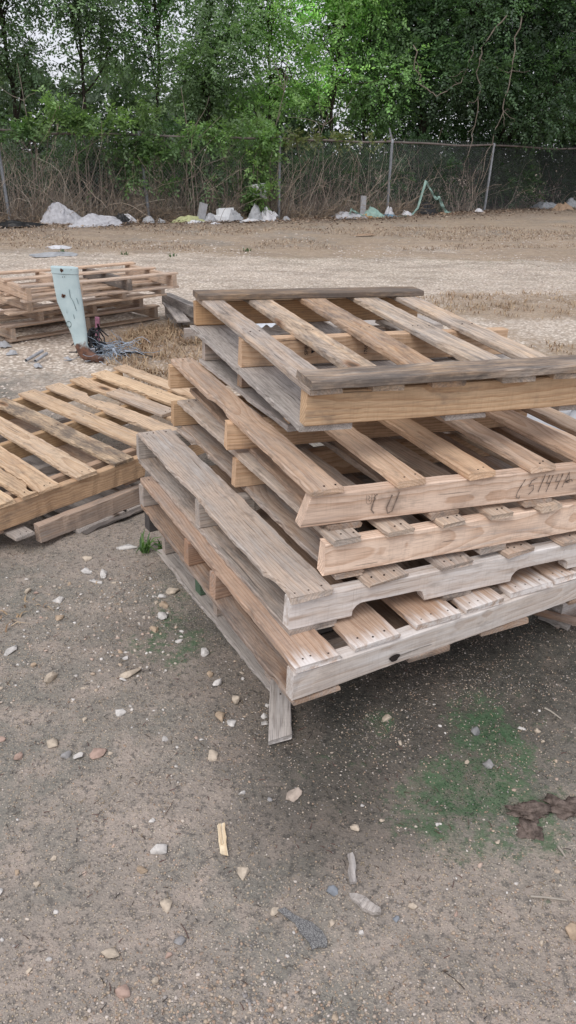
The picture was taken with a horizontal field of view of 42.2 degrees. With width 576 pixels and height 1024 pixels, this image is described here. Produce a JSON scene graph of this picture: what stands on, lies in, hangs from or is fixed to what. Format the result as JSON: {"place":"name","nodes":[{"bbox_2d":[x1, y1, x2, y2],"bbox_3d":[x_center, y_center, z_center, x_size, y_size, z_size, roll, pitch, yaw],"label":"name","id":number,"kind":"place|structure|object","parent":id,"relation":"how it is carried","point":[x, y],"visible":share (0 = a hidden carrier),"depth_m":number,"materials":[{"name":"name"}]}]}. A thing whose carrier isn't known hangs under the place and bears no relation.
{"place":"outdoors","nodes":[
{"label":"outdoors","id":0,"kind":"place"},
{"bbox_2d":[0,596,53,631],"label":"dry grass","id":1,"kind":"structure","parent":0,"point":[20,614],"depth_m":2.52,"materials":[{"name":"plant"}]},
{"bbox_2d":[108,365,231,405],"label":"dry grass","id":2,"kind":"structure","parent":0,"point":[165,372],"depth_m":5.15,"materials":[{"name":"plant"}]},
{"bbox_2d":[0,152,575,1023],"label":"ground","id":3,"kind":"structure","parent":0,"point":[326,822],"depth_m":1.90,"materials":[{"name":"soil"}]},
{"bbox_2d":[0,63,44,210],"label":"bare sapling","id":4,"kind":"object","parent":3,"relation":"on","point":[29,141],"visible":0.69,"depth_m":15.15,"materials":[{"name":"brown plant"}]},
{"bbox_2d":[0,220,45,227],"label":"rubber mat","id":5,"kind":"object","parent":3,"relation":"on","point":[11,223],"visible":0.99,"depth_m":14.52,"materials":[{"name":"black plastic"}]},
{"bbox_2d":[0,119,69,219],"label":"shrub","id":6,"kind":"object","parent":3,"relation":"on","point":[16,152],"visible":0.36,"depth_m":15.88,"materials":[{"name":"green plant"}]},
{"bbox_2d":[0,0,95,209],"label":"broadleaf tree","id":7,"kind":"object","parent":3,"relation":"on","point":[23,62],"visible":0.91,"depth_m":17.09,"materials":[{"name":"green plant"}]},
{"bbox_2d":[44,671,57,682],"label":"stone","id":8,"kind":"object","parent":3,"relation":"on","point":[50,676],"visible":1,"depth_m":2.20,"materials":[{"name":"stone"}]},
{"bbox_2d":[30,252,77,256],"bbox_3d":[-3.426,-3.777,10.896,0.687,0.044,0.471,-9,28,-20],"label":"plastic sheet","id":9,"kind":"object","parent":3,"relation":"on","point":[49,254],"visible":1,"depth_m":10.85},
{"bbox_2d":[40,202,81,223],"bbox_3d":[-4.694,-6.147,15.336,0.899,0.408,0.590,-8,27,-18],"label":"rock","id":10,"kind":"object","parent":3,"relation":"on","point":[65,215],"visible":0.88,"depth_m":15.26,"materials":[{"name":"stone"}]},
{"bbox_2d":[0,417,150,542],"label":"wooden pallet","id":11,"kind":"object","parent":3,"relation":"on","point":[90,514],"visible":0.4,"depth_m":3.12,"materials":[{"name":"brown wood"}]},
{"bbox_2d":[0,364,204,533],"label":"wooden pallet","id":12,"kind":"object","parent":11,"relation":"on","point":[79,458],"visible":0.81,"depth_m":3.48,"materials":[{"name":"brown wood"}]},
{"bbox_2d":[50,266,103,361],"bbox_3d":[-1.512,-1.418,5.378,0.313,0.680,0.077,-1,26,-4],"label":"bent post","id":13,"kind":"object","parent":3,"relation":"on","point":[66,282],"visible":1,"depth_m":5.32,"materials":[{"name":"metal"}]},
{"bbox_2d":[0,296,159,342],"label":"wooden pallet","id":14,"kind":"object","parent":3,"relation":"on","point":[149,310],"visible":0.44,"depth_m":6.57,"materials":[{"name":"brown wood"}]},
{"bbox_2d":[0,291,144,328],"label":"wooden pallet","id":15,"kind":"object","parent":14,"relation":"on","point":[90,310],"visible":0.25,"depth_m":6.40,"materials":[{"name":"brown wood"}]},
{"bbox_2d":[0,269,166,315],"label":"wooden pallet","id":16,"kind":"object","parent":15,"relation":"on","point":[12,300],"visible":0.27,"depth_m":6.23,"materials":[{"name":"brown wood"}]},
{"bbox_2d":[0,261,178,302],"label":"wooden pallet","id":17,"kind":"object","parent":16,"relation":"on","point":[24,292],"visible":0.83,"depth_m":6.18,"materials":[{"name":"brown wood"}]},
{"bbox_2d":[25,114,142,215],"bbox_3d":[-4.528,-7.434,16.494,2.462,2.509,1.948,-7,27,-16],"label":"shrub","id":18,"kind":"object","parent":3,"relation":"on","point":[90,170],"visible":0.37,"depth_m":16.23,"materials":[{"name":"green plant"}]},
{"bbox_2d":[23,0,163,167],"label":"broadleaf tree","id":19,"kind":"object","parent":3,"relation":"on","point":[82,14],"visible":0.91,"depth_m":17.68,"materials":[{"name":"green plant"}]},
{"bbox_2d":[69,213,122,226],"bbox_3d":[-3.899,-5.941,15.130,1.323,0.248,0.653,-14,30,-28],"label":"fabric sheet","id":20,"kind":"object","parent":3,"relation":"on","point":[91,219],"visible":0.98,"depth_m":15.02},
{"bbox_2d":[89,748,106,758],"bbox_3d":[-0.496,0.631,1.942,0.043,0.011,0.038,3,26,4],"label":"stone","id":21,"kind":"object","parent":3,"relation":"on","point":[95,753],"visible":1,"depth_m":1.94,"materials":[{"name":"stone"}]},
{"bbox_2d":[38,120,159,215],"bbox_3d":[-4.008,-7.205,15.791,2.540,1.965,1.704,1,26,0],"label":"shrub","id":22,"kind":"object","parent":3,"relation":"on","point":[118,164],"visible":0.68,"depth_m":15.63,"materials":[{"name":"green plant"}]},
{"bbox_2d":[101,947,118,957],"bbox_3d":[-0.348,0.866,1.464,0.025,0.010,0.035,-21,34,-39],"label":"stone","id":23,"kind":"object","parent":3,"relation":"on","point":[111,952],"visible":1,"depth_m":1.46,"materials":[{"name":"stone"}]},
{"bbox_2d":[69,324,152,357],"bbox_3d":[-1.378,-1.276,5.596,0.663,0.221,0.321,13,28,23],"label":"cable tangle","id":24,"kind":"object","parent":3,"relation":"on","point":[92,331],"visible":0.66,"depth_m":5.63,"materials":[{"name":"plastic"}]},
{"bbox_2d":[65,330,162,364],"bbox_3d":[-1.290,-1.292,5.641,0.706,0.206,0.677,1,26,0],"label":"plastic strapping","id":25,"kind":"object","parent":3,"relation":"on","point":[110,346],"visible":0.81,"depth_m":5.60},
{"bbox_2d":[115,984,129,998],"bbox_3d":[-0.309,0.897,1.394,0.027,0.015,0.022,-7,27,-17],"label":"stone","id":26,"kind":"object","parent":3,"relation":"on","point":[122,991],"visible":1,"depth_m":1.39,"materials":[{"name":"stone"}]},
{"bbox_2d":[119,668,141,677],"bbox_3d":[-0.472,0.479,2.235,0.077,0.021,0.039,-22,25,-25],"label":"stone","id":27,"kind":"object","parent":3,"relation":"on","point":[127,674],"visible":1,"depth_m":2.22,"materials":[{"name":"stone"}]},
{"bbox_2d":[93,317,201,378],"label":"dry grass","id":28,"kind":"structure","parent":3,"relation":"on","point":[132,332],"depth_m":5.94,"materials":[{"name":"plant"}]},
{"bbox_2d":[136,529,161,553],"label":"weed","id":29,"kind":"object","parent":3,"relation":"on","point":[145,547],"visible":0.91,"depth_m":2.92,"materials":[{"name":"green plant"}]},
{"bbox_2d":[91,0,211,196],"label":"broadleaf tree","id":30,"kind":"object","parent":3,"relation":"on","point":[147,17],"visible":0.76,"depth_m":18.23,"materials":[{"name":"green plant"}]},
{"bbox_2d":[150,844,166,854],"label":"stone","id":31,"kind":"object","parent":3,"relation":"on","point":[158,849],"visible":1,"depth_m":1.68,"materials":[{"name":"stone"}]},
{"bbox_2d":[160,898,171,912],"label":"stone","id":32,"kind":"object","parent":3,"relation":"on","point":[165,904],"visible":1,"depth_m":1.56,"materials":[{"name":"stone"}]},
{"bbox_2d":[131,110,232,216],"bbox_3d":[-2.450,-7.824,17.356,2.524,2.682,2.068,15,29,26],"label":"shrub","id":33,"kind":"object","parent":3,"relation":"on","point":[168,126],"visible":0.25,"depth_m":16.98,"materials":[{"name":"green plant"}]},
{"bbox_2d":[170,215,204,222],"bbox_3d":[-2.172,-6.413,16.306,0.946,0.142,0.367,-10,28,-22],"label":"plastic sheet","id":34,"kind":"object","parent":3,"relation":"on","point":[187,218],"visible":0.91,"depth_m":16.23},
{"bbox_2d":[151,134,246,212],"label":"shrub","id":35,"kind":"object","parent":3,"relation":"on","point":[207,188],"visible":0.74,"depth_m":16.52,"materials":[{"name":"green plant"}]},
{"bbox_2d":[197,202,207,219],"bbox_3d":[-1.881,-6.565,16.344,0.145,0.387,0.126,2,22,-33],"label":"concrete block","id":36,"kind":"object","parent":3,"relation":"on","point":[202,210],"visible":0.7,"depth_m":16.29,"materials":[{"name":"grey concrete"}]},
{"bbox_2d":[180,89,227,215],"bbox_3d":[-1.958,-7.739,16.254,0.758,2.591,1.265,-22,34,-40],"label":"bare sapling","id":37,"kind":"object","parent":3,"relation":"on","point":[192,177],"visible":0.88,"depth_m":16.04,"materials":[{"name":"brown plant"}]},
{"bbox_2d":[205,213,215,221],"bbox_3d":[-1.733,-6.482,16.412,0.366,0.191,0.217,-6,27,-14],"label":"plastic bag","id":38,"kind":"object","parent":3,"relation":"on","point":[209,217],"visible":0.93,"depth_m":16.37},
{"bbox_2d":[137,0,299,195],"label":"broadleaf tree","id":39,"kind":"object","parent":3,"relation":"on","point":[203,67],"visible":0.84,"depth_m":17.88,"materials":[{"name":"green plant"}]},
{"bbox_2d":[162,302,282,341],"bbox_3d":[-0.490,-1.751,6.737,1.123,0.125,1.145,-6,27,-15],"label":"wooden pallet","id":40,"kind":"object","parent":3,"relation":"on","point":[177,316],"visible":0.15,"depth_m":6.47,"materials":[{"name":"grey wood"}]},
{"bbox_2d":[162,293,193,318],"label":"loose beam","id":41,"kind":"structure","parent":40,"relation":"on","point":[184,306],"depth_m":6.68,"materials":[{"name":"grey wood"}]},
{"bbox_2d":[217,822,227,855],"bbox_3d":[-0.149,0.746,1.701,0.020,0.010,0.092,-3,26,-9],"label":"wood splinter","id":42,"kind":"object","parent":3,"relation":"on","point":[222,837],"visible":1,"depth_m":1.70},
{"bbox_2d":[216,208,234,220],"bbox_3d":[-1.389,-6.601,16.576,0.374,0.270,0.169,-12,17,-25],"label":"foam block","id":43,"kind":"object","parent":3,"relation":"on","point":[226,212],"depth_m":16.49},
{"bbox_2d":[226,209,242,221],"bbox_3d":[-1.187,-6.618,16.633,0.470,0.264,0.289,-13,29,-28],"label":"plastic bag","id":44,"kind":"object","parent":3,"relation":"on","point":[234,215],"visible":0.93,"depth_m":16.54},
{"bbox_2d":[237,866,249,880],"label":"stone","id":45,"kind":"object","parent":3,"relation":"on","point":[242,872],"visible":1,"depth_m":1.63,"materials":[{"name":"stone"}]},
{"bbox_2d":[213,99,290,212],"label":"shrub","id":46,"kind":"object","parent":3,"relation":"on","point":[252,160],"visible":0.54,"depth_m":16.73,"materials":[{"name":"green plant"}]},
{"bbox_2d":[248,203,262,221],"bbox_3d":[-0.713,-6.750,16.790,0.384,0.382,0.287,-17,31,-33],"label":"plastic bag","id":47,"kind":"object","parent":3,"relation":"on","point":[255,212],"visible":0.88,"depth_m":16.74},
{"bbox_2d":[237,177,280,216],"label":"shrub","id":48,"kind":"object","parent":3,"relation":"on","point":[251,190],"visible":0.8,"depth_m":16.75,"materials":[{"name":"green plant"}]},
{"bbox_2d":[196,0,341,205],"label":"broadleaf tree","id":49,"kind":"object","parent":3,"relation":"on","point":[272,41],"visible":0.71,"depth_m":18.32,"materials":[{"name":"green plant"}]},
{"bbox_2d":[261,206,278,221],"bbox_3d":[-0.477,-6.767,16.922,0.568,0.307,0.320,-10,28,-22],"label":"plastic bag","id":50,"kind":"object","parent":3,"relation":"on","point":[267,215],"visible":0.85,"depth_m":16.87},
{"bbox_2d":[268,679,291,744],"bbox_3d":[-0.021,0.507,2.173,0.068,0.031,0.459,1,26,0],"label":"loose plank","id":51,"kind":"object","parent":3,"relation":"on","point":[280,728],"visible":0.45,"depth_m":2.05,"materials":[{"name":"grey wood"}]},
{"bbox_2d":[0,0,574,199],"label":"wood","id":52,"kind":"object","parent":3,"relation":"on","point":[113,94],"visible":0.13,"depth_m":23.35,"materials":[{"name":"green plant"}]},
{"bbox_2d":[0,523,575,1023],"bbox_3d":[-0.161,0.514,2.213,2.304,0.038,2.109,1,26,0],"label":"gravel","id":53,"kind":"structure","parent":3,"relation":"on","point":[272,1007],"depth_m":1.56,"materials":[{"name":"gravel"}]},
{"bbox_2d":[0,100,575,222],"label":"dead brush","id":54,"kind":"object","parent":3,"relation":"on","point":[162,209],"visible":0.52,"depth_m":16.66,"materials":[{"name":"plant"}]},
{"bbox_2d":[0,128,575,221],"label":"chain link fence","id":55,"kind":"object","parent":3,"relation":"on","point":[6,196],"visible":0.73,"depth_m":17.53,"materials":[{"name":"metal"}]},
{"bbox_2d":[0,108,44,213],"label":"climbing vine","id":56,"kind":"object","parent":55,"relation":"attached to","point":[24,132],"visible":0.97,"depth_m":14.56,"materials":[{"name":"green plant"}]},
{"bbox_2d":[6,85,166,212],"bbox_3d":[-4.028,-7.354,15.256,3.236,2.359,0.946,-10,28,-22],"label":"climbing vine","id":57,"kind":"object","parent":55,"relation":"attached to","point":[82,117],"visible":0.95,"depth_m":15.05,"materials":[{"name":"green plant"}]},
{"bbox_2d":[96,128,194,214],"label":"climbing vine","id":58,"kind":"object","parent":55,"relation":"attached to","point":[145,151],"visible":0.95,"depth_m":15.71,"materials":[{"name":"green plant"}]},
{"bbox_2d":[172,115,289,212],"bbox_3d":[-1.217,-7.583,16.467,2.573,2.106,0.860,-6,27,-15],"label":"climbing vine","id":59,"kind":"object","parent":55,"relation":"attached to","point":[212,132],"visible":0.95,"depth_m":16.17,"materials":[{"name":"green plant"}]},
{"bbox_2d":[270,122,390,213],"bbox_3d":[0.917,-7.969,17.436,3.131,2.037,0.936,-16,31,-32],"label":"climbing vine","id":60,"kind":"object","parent":55,"relation":"attached to","point":[334,135],"visible":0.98,"depth_m":17.10,"materials":[{"name":"green plant"}]},
{"bbox_2d":[0,223,575,251],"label":"dry grass","id":61,"kind":"structure","parent":3,"relation":"on","point":[296,246],"depth_m":14.28,"materials":[{"name":"plant"}]},
{"bbox_2d":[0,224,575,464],"bbox_3d":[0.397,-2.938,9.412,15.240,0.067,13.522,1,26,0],"label":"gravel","id":62,"kind":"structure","parent":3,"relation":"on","point":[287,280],"depth_m":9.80,"materials":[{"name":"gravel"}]},
{"bbox_2d":[0,206,575,242],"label":"fallen leaves","id":63,"kind":"object","parent":3,"relation":"on","point":[408,216],"visible":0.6,"depth_m":17.16,"materials":[{"name":"plant"}]},
{"bbox_2d":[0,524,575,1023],"bbox_3d":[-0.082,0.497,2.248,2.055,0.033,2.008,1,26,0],"label":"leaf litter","id":64,"kind":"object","parent":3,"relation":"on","point":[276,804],"visible":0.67,"depth_m":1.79,"materials":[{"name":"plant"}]},
{"bbox_2d":[286,787,301,801],"bbox_3d":[0.014,0.696,1.833,0.045,0.011,0.033,-23,40,-25],"label":"stone","id":65,"kind":"object","parent":3,"relation":"on","point":[294,795],"visible":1,"depth_m":1.83,"materials":[{"name":"stone"}]},
{"bbox_2d":[278,907,327,949],"bbox_3d":[0.033,0.847,1.528,0.043,0.004,0.127,-19,32,-35],"label":"shingle scrap","id":66,"kind":"object","parent":3,"relation":"on","point":[312,934],"visible":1,"depth_m":1.52,"materials":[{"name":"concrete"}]},
{"bbox_2d":[269,124,361,214],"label":"shrub","id":67,"kind":"object","parent":3,"relation":"on","point":[331,176],"visible":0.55,"depth_m":18.12,"materials":[{"name":"green plant"}]},
{"bbox_2d":[282,94,353,210],"bbox_3d":[0.671,-8.250,17.322,1.650,2.690,0.513,1,26,0],"label":"bare sapling","id":68,"kind":"object","parent":3,"relation":"on","point":[317,145],"visible":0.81,"depth_m":17.17,"materials":[{"name":"brown plant"}]},
{"bbox_2d":[157,534,502,690],"bbox_3d":[0.163,0.192,2.733,1.025,0.117,0.933,-13,29,-26],"label":"wooden pallet","id":69,"kind":"object","parent":3,"relation":"on","point":[177,567],"visible":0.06,"depth_m":2.49,"materials":[{"name":"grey wood"}]},
{"bbox_2d":[144,511,157,531],"bbox_3d":[-0.141,-0.056,3.017,0.903,0.074,0.053,-13,29,-27],"label":"timber spacer","id":70,"kind":"object","parent":69,"relation":"on","point":[150,526],"visible":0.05,"depth_m":2.81,"materials":[{"name":"grey wood"}]},
{"bbox_2d":[139,445,575,705],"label":"wooden pallet","id":71,"kind":"object","parent":69,"relation":"on","point":[312,664],"visible":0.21,"depth_m":2.04,"materials":[{"name":"brown wood"}]},
{"bbox_2d":[136,428,575,635],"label":"wooden pallet","id":72,"kind":"object","parent":71,"relation":"on","point":[288,586],"visible":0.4,"depth_m":2.09,"materials":[{"name":"grey wood"}]},
{"bbox_2d":[171,395,575,579],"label":"wooden pallet","id":73,"kind":"object","parent":72,"relation":"on","point":[352,552],"visible":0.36,"depth_m":2.08,"materials":[{"name":"brown wood"}]},
{"bbox_2d":[168,357,575,530],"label":"wooden pallet","id":74,"kind":"object","parent":73,"relation":"on","point":[325,499],"visible":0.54,"depth_m":2.06,"materials":[{"name":"brown wood"}]},
{"bbox_2d":[199,325,510,431],"bbox_3d":[0.269,-0.513,2.621,0.968,0.115,0.761,-9,29,-24],"label":"wooden pallet","id":75,"kind":"object","parent":74,"relation":"on","point":[214,363],"visible":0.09,"depth_m":2.52,"materials":[{"name":"grey wood"}]},
{"bbox_2d":[190,287,575,431],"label":"wooden pallet","id":76,"kind":"object","parent":75,"relation":"on","point":[394,373],"visible":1,"depth_m":2.13,"materials":[{"name":"brown wood"}]},
{"bbox_2d":[262,0,403,210],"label":"broadleaf tree","id":77,"kind":"object","parent":3,"relation":"on","point":[332,33],"visible":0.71,"depth_m":18.98,"materials":[{"name":"green plant"}]},
{"bbox_2d":[120,587,573,860],"bbox_3d":[0.201,0.560,2.130,1.826,0.033,0.675,20,31,34],"label":"moss","id":78,"kind":"object","parent":3,"relation":"on","point":[443,758],"visible":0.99,"depth_m":1.90,"materials":[{"name":"green plant"}]},
{"bbox_2d":[332,211,366,218],"bbox_3d":[1.482,-7.220,18.124,1.081,0.154,0.531,-11,28,-24],"label":"plastic sheet","id":79,"kind":"object","parent":3,"relation":"on","point":[344,214],"visible":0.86,"depth_m":18.02,"materials":[{"name":"white plastic"}]},
{"bbox_2d":[347,852,356,883],"bbox_3d":[0.141,0.782,1.642,0.020,0.010,0.077,1,26,0],"label":"bark strip","id":80,"kind":"object","parent":3,"relation":"on","point":[352,869],"visible":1,"depth_m":1.63,"materials":[{"name":"grey wood"}]},
{"bbox_2d":[349,893,380,914],"bbox_3d":[0.162,0.823,1.569,0.078,0.011,0.028,20,31,34],"label":"wood chip","id":81,"kind":"object","parent":3,"relation":"on","point":[365,904],"visible":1,"depth_m":1.56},
{"bbox_2d":[322,136,417,211],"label":"shrub","id":82,"kind":"object","parent":3,"relation":"on","point":[365,156],"visible":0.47,"depth_m":18.87,"materials":[{"name":"green plant"}]},
{"bbox_2d":[364,206,383,217],"bbox_3d":[2.054,-7.405,18.421,0.649,0.252,0.380,-10,28,-23],"label":"plastic bag","id":83,"kind":"object","parent":3,"relation":"on","point":[372,211],"visible":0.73,"depth_m":18.36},
{"bbox_2d":[309,0,448,168],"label":"broadleaf tree","id":84,"kind":"object","parent":3,"relation":"on","point":[361,101],"visible":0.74,"depth_m":19.50,"materials":[{"name":"green plant"}]},
{"bbox_2d":[324,314,442,328],"bbox_3d":[0.712,-1.719,6.703,0.954,0.108,1.005,-9,27,-20],"label":"wooden pallet","id":85,"kind":"object","parent":3,"relation":"on","point":[426,319],"visible":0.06,"depth_m":6.42,"materials":[{"name":"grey wood"}]},
{"bbox_2d":[371,124,472,211],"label":"shrub","id":86,"kind":"object","parent":3,"relation":"on","point":[436,162],"visible":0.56,"depth_m":19.96,"materials":[{"name":"green plant"}]},
{"bbox_2d":[398,180,454,216],"bbox_3d":[3.634,-8.147,19.357,2.225,0.860,0.104,-19,32,-36],"label":"plastic strip","id":87,"kind":"object","parent":3,"relation":"on","point":[435,198],"visible":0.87,"depth_m":19.25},
{"bbox_2d":[415,201,440,215],"bbox_3d":[3.681,-8.004,19.649,0.859,0.325,0.516,-16,31,-32],"label":"bin bag","id":88,"kind":"object","parent":3,"relation":"on","point":[429,210],"visible":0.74,"depth_m":19.57,"materials":[{"name":"black plastic"}]},
{"bbox_2d":[336,0,550,193],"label":"overhanging tree","id":89,"kind":"object","parent":3,"relation":"on","point":[439,29],"visible":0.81,"depth_m":19.60,"materials":[{"name":"green plant"}]},
{"bbox_2d":[413,45,472,96],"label":"hanging vine","id":90,"kind":"object","parent":89,"relation":"hanging from","point":[421,75],"visible":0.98,"depth_m":18.99,"materials":[{"name":"brown plant"}]},
{"bbox_2d":[444,15,506,183],"bbox_3d":[4.753,-10.603,19.349,1.223,3.906,0.690,-18,32,-35],"label":"hanging vine","id":91,"kind":"object","parent":89,"relation":"hanging from","point":[480,90],"visible":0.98,"depth_m":19.06,"materials":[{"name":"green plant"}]},
{"bbox_2d":[481,16,527,178],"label":"hanging vine","id":92,"kind":"object","parent":89,"relation":"hanging from","point":[503,112],"visible":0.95,"depth_m":19.21,"materials":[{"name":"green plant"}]},
{"bbox_2d":[431,127,519,210],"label":"shrub","id":93,"kind":"object","parent":3,"relation":"on","point":[478,139],"visible":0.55,"depth_m":21.29,"materials":[{"name":"green plant"}]},
{"bbox_2d":[428,0,575,206],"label":"overhanging tree","id":94,"kind":"object","parent":3,"relation":"on","point":[531,119],"visible":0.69,"depth_m":20.54,"materials":[{"name":"green plant"}]},
{"bbox_2d":[474,134,551,208],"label":"shrub","id":95,"kind":"object","parent":3,"relation":"on","point":[521,180],"visible":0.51,"depth_m":22.21,"materials":[{"name":"brown plant"}]},
{"bbox_2d":[504,800,551,823],"bbox_3d":[0.589,0.728,1.810,0.128,0.037,0.072,1,26,0],"label":"mud clod","id":96,"kind":"object","parent":3,"relation":"on","point":[533,810],"visible":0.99,"depth_m":1.80,"materials":[{"name":"soil"}]},
{"bbox_2d":[515,817,543,840],"bbox_3d":[0.568,0.755,1.762,0.074,0.028,0.088,1,26,0],"label":"mud clod","id":97,"kind":"object","parent":3,"relation":"on","point":[529,829],"visible":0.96,"depth_m":1.76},
{"bbox_2d":[506,0,575,201],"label":"overhanging tree","id":98,"kind":"object","parent":3,"relation":"on","point":[572,129],"visible":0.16,"depth_m":23.06,"materials":[{"name":"green plant"}]},
{"bbox_2d":[531,201,556,208],"bbox_3d":[8.027,-9.479,23.008,1.306,0.229,0.585,-8,27,-18],"label":"plastic sheet","id":99,"kind":"object","parent":3,"relation":"on","point":[546,205],"visible":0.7,"depth_m":22.91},
{"bbox_2d":[515,140,575,205],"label":"shrub","id":100,"kind":"object","parent":3,"relation":"on","point":[559,177],"visible":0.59,"depth_m":23.82,"materials":[{"name":"brown plant"}]},
{"bbox_2d":[527,407,575,430],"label":"plastic tarp","id":101,"kind":"object","parent":3,"relation":"on","point":[571,413],"visible":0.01,"depth_m":4.22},
{"bbox_2d":[532,610,575,625],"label":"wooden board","id":102,"kind":"object","parent":3,"relation":"on","point":[563,618],"visible":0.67,"depth_m":2.46,"materials":[{"name":"brown wood"}]},
{"bbox_2d":[538,616,570,630],"bbox_3d":[0.899,0.362,2.516,0.101,0.041,0.042,22,33,36],"label":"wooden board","id":103,"kind":"object","parent":3,"relation":"on","point":[565,626],"visible":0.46,"depth_m":2.50,"materials":[{"name":"grey wood"}]},
{"bbox_2d":[541,793,575,819],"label":"mud clod","id":104,"kind":"object","parent":3,"relation":"on","point":[563,809],"visible":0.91,"depth_m":1.81,"materials":[{"name":"soil"}]},
{"bbox_2d":[547,202,573,210],"bbox_3d":[8.188,-9.187,22.404,0.849,0.234,0.513,-11,28,-24],"label":"cardboard box","id":105,"kind":"object","parent":3,"relation":"on","point":[561,206],"visible":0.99,"depth_m":22.31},
{"bbox_2d":[565,922,575,939],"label":"stone","id":106,"kind":"object","parent":3,"relation":"on","point":[570,928],"visible":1,"depth_m":1.52,"materials":[{"name":"stone"}]},
{"bbox_2d":[0,0,575,157],"label":"sky","id":107,"kind":"structure","parent":0,"point":[61,60],"materials":[{"name":"white"}]},
{"bbox_2d":[418,289,575,319],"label":"dry grass","id":108,"kind":"structure","parent":0,"point":[469,297],"depth_m":7.97,"materials":[{"name":"plant"}]},
{"bbox_2d":[549,603,575,628],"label":"timber block","id":109,"kind":"object","parent":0,"point":[566,609],"depth_m":2.49,"materials":[{"name":"grey wood"}]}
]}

